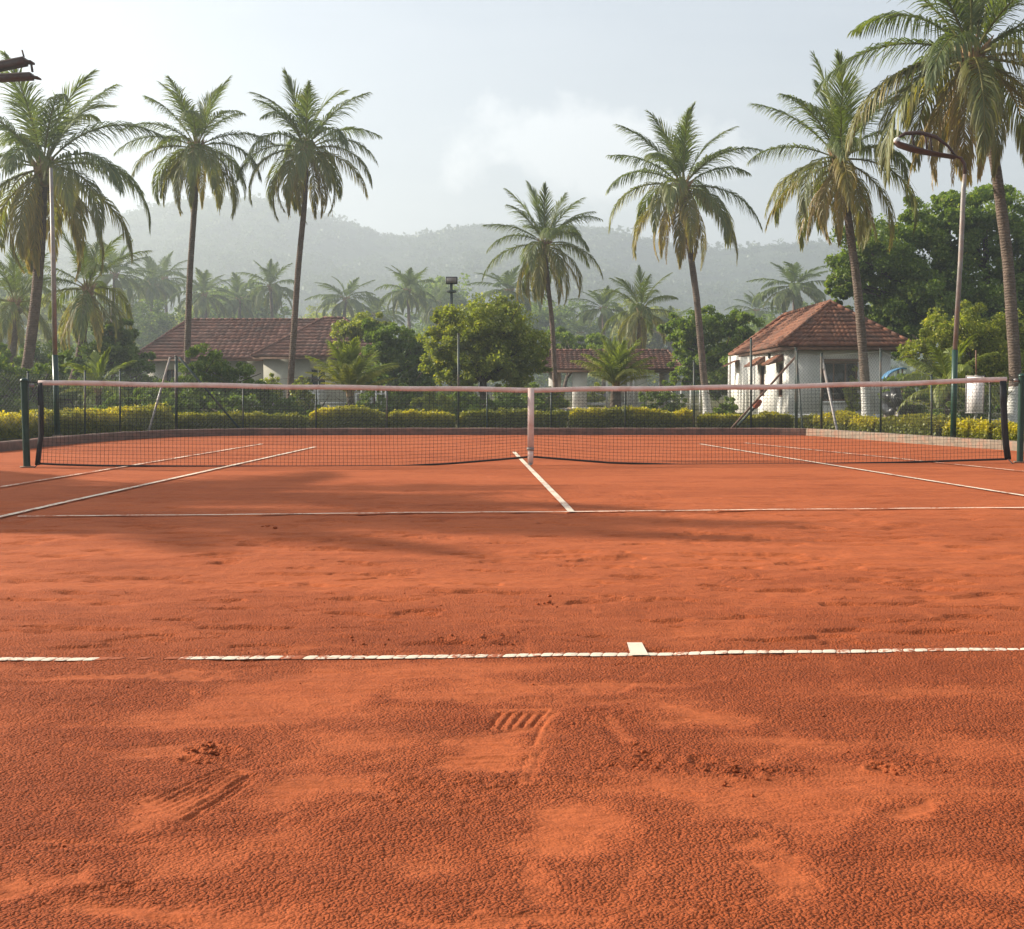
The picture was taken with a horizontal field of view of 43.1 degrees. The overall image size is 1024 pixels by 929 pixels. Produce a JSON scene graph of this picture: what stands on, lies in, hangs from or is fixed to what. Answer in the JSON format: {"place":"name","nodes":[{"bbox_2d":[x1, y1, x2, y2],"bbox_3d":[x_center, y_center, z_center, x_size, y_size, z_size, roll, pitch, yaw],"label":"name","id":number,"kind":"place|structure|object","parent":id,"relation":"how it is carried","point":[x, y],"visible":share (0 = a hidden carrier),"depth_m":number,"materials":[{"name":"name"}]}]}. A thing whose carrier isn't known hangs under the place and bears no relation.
{"place":"outdoors","nodes":[
{"label":"outdoors","id":0,"kind":"place"},
{"bbox_2d":[136,316,402,408],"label":"tiled house","id":1,"kind":"structure","parent":0,"point":[262,345],"depth_m":61.44,"materials":[{"name":"white plaster"},{"name":"terracotta tile"}]},
{"bbox_2d":[1,393,1000,440],"bbox_3d":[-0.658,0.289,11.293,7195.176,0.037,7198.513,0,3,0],"label":"ground","id":2,"kind":"structure","parent":0,"point":[716,404],"depth_m":87.14,"materials":[{"name":"soil"}]},
{"bbox_2d":[0,50,41,82],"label":"flood light","id":3,"kind":"object","parent":2,"relation":"on","point":[14,63],"visible":1,"depth_m":20.97,"materials":[{"name":"metal"}]},
{"bbox_2d":[0,243,75,366],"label":"coconut palm","id":4,"kind":"object","parent":2,"relation":"on","point":[16,304],"visible":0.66,"depth_m":57.42,"materials":[{"name":"green plant"}]},
{"bbox_2d":[0,349,83,412],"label":"bushy tree","id":5,"kind":"object","parent":2,"relation":"on","point":[37,368],"visible":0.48,"depth_m":37.71,"materials":[{"name":"green plant"}]},
{"bbox_2d":[14,338,77,405],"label":"shrub","id":6,"kind":"object","parent":2,"relation":"on","point":[43,358],"visible":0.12,"depth_m":55.67,"materials":[{"name":"green plant"}]},
{"bbox_2d":[0,289,104,367],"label":"tree","id":7,"kind":"object","parent":2,"relation":"on","point":[44,314],"visible":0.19,"depth_m":148.55,"materials":[{"name":"green plant"}]},
{"bbox_2d":[0,407,123,440],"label":"hedge","id":8,"kind":"object","parent":2,"relation":"on","point":[32,425],"visible":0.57,"depth_m":25.61,"materials":[{"name":"green plant"}]},
{"bbox_2d":[13,230,153,410],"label":"coconut palm","id":9,"kind":"object","parent":2,"relation":"on","point":[82,314],"visible":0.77,"depth_m":49.40,"materials":[{"name":"green plant"}]},
{"bbox_2d":[0,50,168,373],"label":"coconut palm","id":10,"kind":"object","parent":2,"relation":"on","point":[70,206],"visible":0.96,"depth_m":39.04,"materials":[{"name":"green plant"}]},
{"bbox_2d":[59,347,136,408],"bbox_3d":[-11.508,-2.179,35.879,2.265,2.154,2.207,0,3,0],"label":"young palm","id":11,"kind":"object","parent":2,"relation":"on","point":[98,364],"visible":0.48,"depth_m":35.88,"materials":[{"name":"green plant"}]},
{"bbox_2d":[71,239,156,321],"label":"palm","id":12,"kind":"object","parent":2,"relation":"on","point":[126,282],"visible":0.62,"depth_m":121.23,"materials":[{"name":"green plant"}]},
{"bbox_2d":[64,315,167,408],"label":"bushy tree","id":13,"kind":"object","parent":2,"relation":"on","point":[123,349],"visible":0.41,"depth_m":49.42,"materials":[{"name":"green plant"}]},
{"bbox_2d":[64,277,173,378],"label":"tree","id":14,"kind":"object","parent":2,"relation":"on","point":[132,309],"visible":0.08,"depth_m":156.26,"materials":[{"name":"green plant"}]},
{"bbox_2d":[93,390,162,411],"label":"shrub","id":15,"kind":"object","parent":2,"relation":"on","point":[130,399],"visible":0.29,"depth_m":32.85,"materials":[{"name":"green plant"}]},
{"bbox_2d":[106,401,173,431],"bbox_3d":[-8.349,-1.038,28.827,0.677,0.728,2.114,1,4,18],"label":"hedge","id":16,"kind":"object","parent":2,"relation":"on","point":[143,415],"visible":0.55,"depth_m":28.71,"materials":[{"name":"green plant"}]},
{"bbox_2d":[100,298,184,374],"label":"tree","id":17,"kind":"object","parent":2,"relation":"on","point":[145,336],"visible":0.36,"depth_m":138.84,"materials":[{"name":"green plant"}]},
{"bbox_2d":[124,254,186,341],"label":"palm","id":18,"kind":"object","parent":2,"relation":"on","point":[152,280],"visible":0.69,"depth_m":145.69,"materials":[{"name":"green plant"}]},
{"bbox_2d":[134,251,196,320],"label":"palm","id":19,"kind":"object","parent":2,"relation":"on","point":[165,264],"visible":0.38,"depth_m":159.48,"materials":[{"name":"green plant"}]},
{"bbox_2d":[163,391,202,413],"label":"shrub","id":20,"kind":"object","parent":2,"relation":"on","point":[183,405],"visible":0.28,"depth_m":33.48,"materials":[{"name":"green plant"}]},
{"bbox_2d":[113,75,276,374],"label":"coconut palm","id":21,"kind":"object","parent":2,"relation":"on","point":[187,163],"visible":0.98,"depth_m":45.02,"materials":[{"name":"green plant"}]},
{"bbox_2d":[169,268,242,317],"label":"palm","id":22,"kind":"object","parent":2,"relation":"on","point":[199,301],"visible":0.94,"depth_m":138.41,"materials":[{"name":"green plant"}]},
{"bbox_2d":[153,343,277,412],"bbox_3d":[-8.514,-2.301,36.997,3.013,2.354,2.865,3,4,41],"label":"bushy tree","id":23,"kind":"object","parent":2,"relation":"on","point":[210,363],"visible":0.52,"depth_m":36.69,"materials":[{"name":"green plant"}]},
{"bbox_2d":[207,393,269,422],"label":"shrub","id":24,"kind":"object","parent":2,"relation":"on","point":[233,399],"visible":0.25,"depth_m":33.96,"materials":[{"name":"green plant"}]},
{"bbox_2d":[169,409,308,428],"bbox_3d":[-6.618,-1.052,30.687,3.644,0.533,1.039,-1,4,-19],"label":"hedge","id":25,"kind":"object","parent":2,"relation":"on","point":[203,416],"visible":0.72,"depth_m":30.61,"materials":[{"name":"green plant"}]},
{"bbox_2d":[192,281,291,317],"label":"tree","id":26,"kind":"object","parent":2,"relation":"on","point":[257,314],"visible":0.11,"depth_m":163.97,"materials":[{"name":"green plant"}]},
{"bbox_2d":[207,272,277,317],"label":"palm","id":27,"kind":"object","parent":2,"relation":"on","point":[240,307],"visible":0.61,"depth_m":145.89,"materials":[{"name":"green plant"}]},
{"bbox_2d":[236,259,293,317],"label":"palm","id":28,"kind":"object","parent":2,"relation":"on","point":[274,293],"visible":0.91,"depth_m":135.03,"materials":[{"name":"green plant"}]},
{"bbox_2d":[265,395,308,414],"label":"shrub","id":29,"kind":"object","parent":2,"relation":"on","point":[292,403],"visible":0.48,"depth_m":36.94,"materials":[{"name":"green plant"}]},
{"bbox_2d":[289,382,317,415],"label":"shrub","id":30,"kind":"object","parent":2,"relation":"on","point":[306,401],"visible":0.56,"depth_m":39.88,"materials":[{"name":"green plant"}]},
{"bbox_2d":[236,67,381,397],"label":"coconut palm","id":31,"kind":"object","parent":2,"relation":"on","point":[297,172],"visible":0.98,"depth_m":45.13,"materials":[{"name":"green plant"}]},
{"bbox_2d":[284,311,396,384],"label":"bushy tree","id":32,"kind":"object","parent":2,"relation":"on","point":[352,329],"visible":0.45,"depth_m":53.58,"materials":[{"name":"green plant"}]},
{"bbox_2d":[299,404,384,427],"bbox_3d":[-4.006,-1.133,31.124,2.410,0.633,0.662,0,3,0],"label":"hedge","id":33,"kind":"object","parent":2,"relation":"on","point":[357,414],"visible":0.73,"depth_m":30.87,"materials":[{"name":"green plant"}]},
{"bbox_2d":[304,276,379,318],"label":"palm","id":34,"kind":"object","parent":2,"relation":"on","point":[343,306],"visible":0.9,"depth_m":145.78,"materials":[{"name":"green plant"}]},
{"bbox_2d":[304,335,398,405],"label":"young palm","id":35,"kind":"object","parent":2,"relation":"on","point":[351,368],"visible":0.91,"depth_m":40.63,"materials":[{"name":"green plant"}]},
{"bbox_2d":[336,390,391,412],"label":"shrub","id":36,"kind":"object","parent":2,"relation":"on","point":[368,400],"visible":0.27,"depth_m":43.55,"materials":[{"name":"green plant"}]},
{"bbox_2d":[342,293,405,327],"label":"palm","id":37,"kind":"object","parent":2,"relation":"on","point":[373,308],"visible":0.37,"depth_m":152.59,"materials":[{"name":"green plant"}]},
{"bbox_2d":[360,318,436,408],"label":"bushy tree","id":38,"kind":"object","parent":2,"relation":"on","point":[379,337],"visible":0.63,"depth_m":48.39,"materials":[{"name":"green plant"}]},
{"bbox_2d":[0,428,805,451],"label":"kerb","id":39,"kind":"structure","parent":2,"relation":"on","point":[10,445],"depth_m":27.76,"materials":[{"name":"concrete"}]},
{"bbox_2d":[373,383,434,418],"bbox_3d":[-3.089,-1.684,35.919,1.397,1.186,1.357,-3,5,-42],"label":"shrub","id":40,"kind":"object","parent":2,"relation":"on","point":[395,395],"visible":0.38,"depth_m":35.87,"materials":[{"name":"green plant"}]},
{"bbox_2d":[374,265,436,337],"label":"palm","id":41,"kind":"object","parent":2,"relation":"on","point":[402,299],"visible":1,"depth_m":128.37,"materials":[{"name":"green plant"}]},
{"bbox_2d":[388,409,455,427],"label":"hedge","id":42,"kind":"object","parent":2,"relation":"on","point":[447,418],"visible":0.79,"depth_m":30.91,"materials":[{"name":"green plant"}]},
{"bbox_2d":[406,391,455,418],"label":"shrub","id":43,"kind":"object","parent":2,"relation":"on","point":[425,405],"visible":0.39,"depth_m":34.92,"materials":[{"name":"green plant"}]},
{"bbox_2d":[392,272,479,378],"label":"tree","id":44,"kind":"object","parent":2,"relation":"on","point":[462,295],"visible":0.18,"depth_m":186.65,"materials":[{"name":"green plant"}]},
{"bbox_2d":[410,280,463,392],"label":"palm","id":45,"kind":"object","parent":2,"relation":"on","point":[439,292],"visible":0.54,"depth_m":166.65,"materials":[{"name":"green plant"}]},
{"bbox_2d":[435,391,483,419],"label":"shrub","id":46,"kind":"object","parent":2,"relation":"on","point":[465,404],"visible":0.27,"depth_m":39.03,"materials":[{"name":"green plant"}]},
{"bbox_2d":[415,291,552,407],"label":"round tree","id":47,"kind":"object","parent":2,"relation":"on","point":[498,337],"visible":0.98,"depth_m":40.33,"materials":[{"name":"green plant"}]},
{"bbox_2d":[40,346,963,393],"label":"valley wood","id":48,"kind":"object","parent":2,"relation":"on","point":[908,370],"visible":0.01,"depth_m":229.74,"materials":[{"name":"green plant"}]},
{"bbox_2d":[468,393,535,410],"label":"shrub","id":49,"kind":"object","parent":2,"relation":"on","point":[490,406],"visible":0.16,"depth_m":36.99,"materials":[{"name":"green plant"}]},
{"bbox_2d":[466,265,553,361],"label":"palm","id":50,"kind":"object","parent":2,"relation":"on","point":[507,280],"visible":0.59,"depth_m":128.53,"materials":[{"name":"green plant"}]},
{"bbox_2d":[456,407,569,427],"bbox_3d":[0.031,-1.105,31.199,2.907,0.576,0.687,0,3,0],"label":"hedge","id":51,"kind":"object","parent":2,"relation":"on","point":[493,419],"visible":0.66,"depth_m":30.94,"materials":[{"name":"green plant"}]},
{"bbox_2d":[482,180,602,396],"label":"coconut palm","id":52,"kind":"object","parent":2,"relation":"on","point":[535,261],"visible":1,"depth_m":51.28,"materials":[{"name":"green plant"}]},
{"bbox_2d":[521,298,578,386],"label":"tree","id":53,"kind":"object","parent":2,"relation":"on","point":[559,313],"visible":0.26,"depth_m":162.98,"materials":[{"name":"green plant"}]},
{"bbox_2d":[544,317,611,344],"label":"palm","id":54,"kind":"object","parent":2,"relation":"on","point":[579,327],"visible":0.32,"depth_m":159.24,"materials":[{"name":"green plant"}]},
{"bbox_2d":[544,326,612,395],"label":"bushy tree","id":55,"kind":"object","parent":2,"relation":"on","point":[568,337],"visible":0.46,"depth_m":68.66,"materials":[{"name":"green plant"}]},
{"bbox_2d":[540,300,627,383],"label":"tree","id":56,"kind":"object","parent":2,"relation":"on","point":[593,324],"visible":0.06,"depth_m":171.52,"materials":[{"name":"green plant"}]},
{"bbox_2d":[564,285,631,396],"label":"palm","id":57,"kind":"object","parent":2,"relation":"on","point":[606,314],"visible":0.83,"depth_m":124.71,"materials":[{"name":"green plant"}]},
{"bbox_2d":[539,349,684,409],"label":"pavilion","id":58,"kind":"structure","parent":2,"relation":"on","point":[564,358],"depth_m":58.50,"materials":[{"name":"paint"}]},
{"bbox_2d":[571,336,657,407],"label":"young palm","id":59,"kind":"object","parent":2,"relation":"on","point":[616,355],"visible":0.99,"depth_m":44.60,"materials":[{"name":"green plant"}]},
{"bbox_2d":[567,405,674,427],"bbox_3d":[2.622,-1.129,31.196,2.708,0.622,0.680,0,3,0],"label":"hedge","id":60,"kind":"object","parent":2,"relation":"on","point":[587,413],"visible":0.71,"depth_m":30.94,"materials":[{"name":"green plant"}]},
{"bbox_2d":[593,265,680,348],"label":"coconut palm","id":61,"kind":"object","parent":2,"relation":"on","point":[641,316],"visible":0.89,"depth_m":65.34,"materials":[{"name":"green plant"}]},
{"bbox_2d":[638,380,686,411],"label":"shrub","id":62,"kind":"object","parent":2,"relation":"on","point":[659,399],"visible":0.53,"depth_m":45.86,"materials":[{"name":"green plant"}]},
{"bbox_2d":[610,298,727,384],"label":"tree","id":63,"kind":"object","parent":2,"relation":"on","point":[651,343],"visible":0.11,"depth_m":155.75,"materials":[{"name":"green plant"}]},
{"bbox_2d":[605,101,763,413],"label":"coconut palm","id":64,"kind":"object","parent":2,"relation":"on","point":[678,192],"visible":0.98,"depth_m":47.01,"materials":[{"name":"green plant"}]},
{"bbox_2d":[673,407,695,427],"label":"hedge","id":65,"kind":"object","parent":2,"relation":"on","point":[686,415],"visible":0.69,"depth_m":30.93,"materials":[{"name":"green plant"}]},
{"bbox_2d":[651,304,765,400],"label":"bushy tree","id":66,"kind":"object","parent":2,"relation":"on","point":[682,335],"visible":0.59,"depth_m":55.40,"materials":[{"name":"green plant"}]},
{"bbox_2d":[695,410,794,427],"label":"hedge","id":67,"kind":"object","parent":2,"relation":"on","point":[713,421],"visible":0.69,"depth_m":30.89,"materials":[{"name":"green plant"}]},
{"bbox_2d":[724,292,778,325],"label":"palm","id":68,"kind":"object","parent":2,"relation":"on","point":[758,305],"visible":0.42,"depth_m":160.04,"materials":[{"name":"green plant"}]},
{"bbox_2d":[746,261,828,312],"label":"palm","id":69,"kind":"object","parent":2,"relation":"on","point":[811,290],"visible":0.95,"depth_m":116.93,"materials":[{"name":"green plant"}]},
{"bbox_2d":[722,299,911,417],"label":"white house","id":70,"kind":"structure","parent":2,"relation":"on","point":[827,327],"depth_m":41.62,"materials":[{"name":"paint"}]},
{"bbox_2d":[823,359,859,402],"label":"window","id":71,"kind":"structure","parent":70,"relation":"in","point":[848,363],"depth_m":41.59,"materials":[{"name":"grey glass"}]},
{"bbox_2d":[746,49,921,416],"bbox_3d":[8.955,-6.188,35.661,5.244,10.208,5.384,0,3,0],"label":"coconut palm","id":72,"kind":"object","parent":2,"relation":"on","point":[842,181],"visible":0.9,"depth_m":35.18,"materials":[{"name":"green plant"}]},
{"bbox_2d":[842,367,860,411],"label":"shrub","id":73,"kind":"object","parent":2,"relation":"on","point":[849,398],"visible":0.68,"depth_m":40.82,"materials":[{"name":"green plant"}]},
{"bbox_2d":[877,373,929,415],"bbox_3d":[10.585,-1.607,34.774,1.370,1.696,1.891,2,4,28],"label":"shrub","id":74,"kind":"object","parent":2,"relation":"on","point":[906,406],"visible":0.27,"depth_m":34.50,"materials":[{"name":"green plant"}]},
{"bbox_2d":[806,428,1016,450],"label":"kerb","id":75,"kind":"structure","parent":2,"relation":"on","point":[938,440],"depth_m":23.45,"materials":[{"name":"concrete"}]},
{"bbox_2d":[812,0,1023,421],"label":"coconut palm","id":76,"kind":"object","parent":2,"relation":"on","point":[977,82],"visible":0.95,"depth_m":31.07,"materials":[{"name":"green plant"}]},
{"bbox_2d":[875,412,960,435],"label":"hedge","id":77,"kind":"object","parent":2,"relation":"on","point":[925,428],"visible":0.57,"depth_m":25.40,"materials":[{"name":"green plant"}]},
{"bbox_2d":[823,183,1023,412],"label":"broad tree","id":78,"kind":"object","parent":2,"relation":"on","point":[911,290],"visible":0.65,"depth_m":47.66,"materials":[{"name":"green plant"}]},
{"bbox_2d":[893,130,966,436],"bbox_3d":[7.506,-3.186,23.402,1.335,5.618,0.280,0,3,0],"label":"lamp pole","id":79,"kind":"object","parent":2,"relation":"on","point":[897,143],"visible":0.91,"depth_m":23.31,"materials":[{"name":"metal"}]},
{"bbox_2d":[896,334,999,414],"bbox_3d":[10.531,-1.991,31.314,2.622,2.320,2.463,-2,4,-28],"label":"young palm","id":80,"kind":"object","parent":2,"relation":"on","point":[945,365],"visible":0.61,"depth_m":31.15,"materials":[{"name":"green plant"}]},
{"bbox_2d":[896,299,1023,418],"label":"scrub tree","id":81,"kind":"object","parent":2,"relation":"on","point":[996,365],"visible":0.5,"depth_m":35.53,"materials":[{"name":"green plant"}]},
{"bbox_2d":[926,387,1012,419],"bbox_3d":[10.936,-1.355,31.364,1.946,1.454,1.776,0,3,0],"label":"shrub","id":82,"kind":"object","parent":2,"relation":"on","point":[962,404],"visible":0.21,"depth_m":31.45,"materials":[{"name":"green plant"}]},
{"bbox_2d":[965,350,984,418],"bbox_3d":[9.871,-1.527,27.596,0.395,1.814,0.110,3,4,40],"label":"water tank","id":83,"kind":"object","parent":2,"relation":"on","point":[977,391],"visible":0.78,"depth_m":27.56,"materials":[{"name":"white plastic"}]},
{"bbox_2d":[941,417,1016,438],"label":"hedge","id":84,"kind":"object","parent":2,"relation":"on","point":[967,429],"visible":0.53,"depth_m":23.36,"materials":[{"name":"yellow plant"}]},
{"bbox_2d":[0,202,1020,356],"bbox_3d":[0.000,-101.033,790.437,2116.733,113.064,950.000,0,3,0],"label":"hills","id":85,"kind":"structure","parent":0,"point":[644,258],"depth_m":707.50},
{"bbox_2d":[0,193,994,367],"bbox_3d":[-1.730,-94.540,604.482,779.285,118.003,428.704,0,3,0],"label":"hill wood","id":86,"kind":"object","parent":85,"relation":"on","point":[604,266],"visible":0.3,"depth_m":674.16,"materials":[{"name":"green plant"}]},
{"bbox_2d":[0,435,1023,928],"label":"clay court","id":87,"kind":"object","parent":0,"point":[814,557],"visible":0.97,"depth_m":4.33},
{"bbox_2d":[20,378,33,467],"bbox_3d":[-6.131,-0.501,16.383,0.191,1.182,0.168,0,3,0],"label":"net post","id":88,"kind":"object","parent":87,"relation":"on","point":[25,422],"visible":0.91,"depth_m":16.35,"materials":[{"name":"metal"}]},
{"bbox_2d":[49,168,61,436],"bbox_3d":[-8.658,-3.013,24.536,0.174,5.141,0.174,0,3,0],"label":"lamp pole","id":89,"kind":"object","parent":87,"relation":"on","point":[55,372],"visible":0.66,"depth_m":24.51,"materials":[{"name":"metal"}]},
{"bbox_2d":[0,355,239,439],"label":"chain link fence","id":90,"kind":"object","parent":87,"relation":"on","point":[175,395],"visible":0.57,"depth_m":26.68,"materials":[{"name":"metal"}]},
{"bbox_2d":[0,447,313,516],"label":"singles sideline","id":91,"kind":"object","parent":87,"relation":"on","point":[133,486],"visible":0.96,"depth_m":12.82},
{"bbox_2d":[177,333,803,428],"bbox_3d":[-0.413,-1.829,29.186,14.203,2.267,1.131,0,3,-3],"label":"chain link fence","id":92,"kind":"object","parent":87,"relation":"on","point":[751,408],"visible":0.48,"depth_m":29.52,"materials":[{"name":"metal"}]},
{"bbox_2d":[0,648,1023,660],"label":"baseline","id":93,"kind":"object","parent":87,"relation":"on","point":[494,655],"visible":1,"depth_m":4.85,"materials":[{"name":"paint"}]},
{"bbox_2d":[0,525,1023,927],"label":"clay crumbs","id":94,"kind":"object","parent":87,"relation":"on","point":[210,751],"visible":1,"depth_m":3.50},
{"bbox_2d":[41,507,1023,515],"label":"service line","id":95,"kind":"object","parent":87,"relation":"on","point":[535,511],"visible":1,"depth_m":10.46,"materials":[{"name":"paint"}]},
{"bbox_2d":[513,452,573,510],"bbox_3d":[0.256,0.091,15.359,0.060,0.004,9.822,0,3,-3],"label":"service line","id":96,"kind":"object","parent":87,"relation":"on","point":[566,506],"visible":0.93,"depth_m":12.97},
{"bbox_2d":[813,410,861,430],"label":"hedge","id":97,"kind":"object","parent":87,"relation":"on","point":[815,421],"visible":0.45,"depth_m":28.47,"materials":[{"name":"green plant"}]},
{"bbox_2d":[703,444,1023,495],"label":"singles sideline","id":98,"kind":"object","parent":87,"relation":"on","point":[884,473],"visible":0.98,"depth_m":14.90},
{"bbox_2d":[847,414,883,431],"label":"hedge","id":99,"kind":"object","parent":87,"relation":"on","point":[869,423],"visible":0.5,"depth_m":27.24,"materials":[{"name":"green plant"}]},
{"bbox_2d":[796,348,1017,436],"bbox_3d":[7.585,-1.365,25.024,0.860,1.838,7.802,-1,4,-19],"label":"chain link fence","id":100,"kind":"object","parent":87,"relation":"on","point":[823,369],"visible":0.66,"depth_m":26.48,"materials":[{"name":"metal"}]},
{"bbox_2d":[992,421,1016,440],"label":"hedge","id":101,"kind":"object","parent":87,"relation":"on","point":[1012,429],"visible":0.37,"depth_m":22.24,"materials":[{"name":"yellow plant"}]},
{"bbox_2d":[1013,373,1023,462],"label":"net post","id":102,"kind":"object","parent":87,"relation":"on","point":[1020,434],"visible":0.91,"depth_m":17.46,"materials":[{"name":"metal"}]},
{"bbox_2d":[28,377,1013,467],"bbox_3d":[0.375,-0.542,16.779,13.010,1.195,0.344,0,3,-5],"label":"tennis net","id":103,"kind":"object","parent":102,"relation":"attached to","point":[530,447],"visible":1,"depth_m":16.91,"materials":[{"name":"fabric"}]},
{"bbox_2d":[0,0,1023,255],"label":"sky","id":104,"kind":"structure","parent":0,"point":[470,101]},
{"bbox_2d":[881,386,906,417],"bbox_3d":[9.820,-1.521,33.553,0.675,1.033,1.579,0,3,0],"label":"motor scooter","id":105,"kind":"object","parent":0,"point":[891,405],"visible":0.45,"depth_m":33.20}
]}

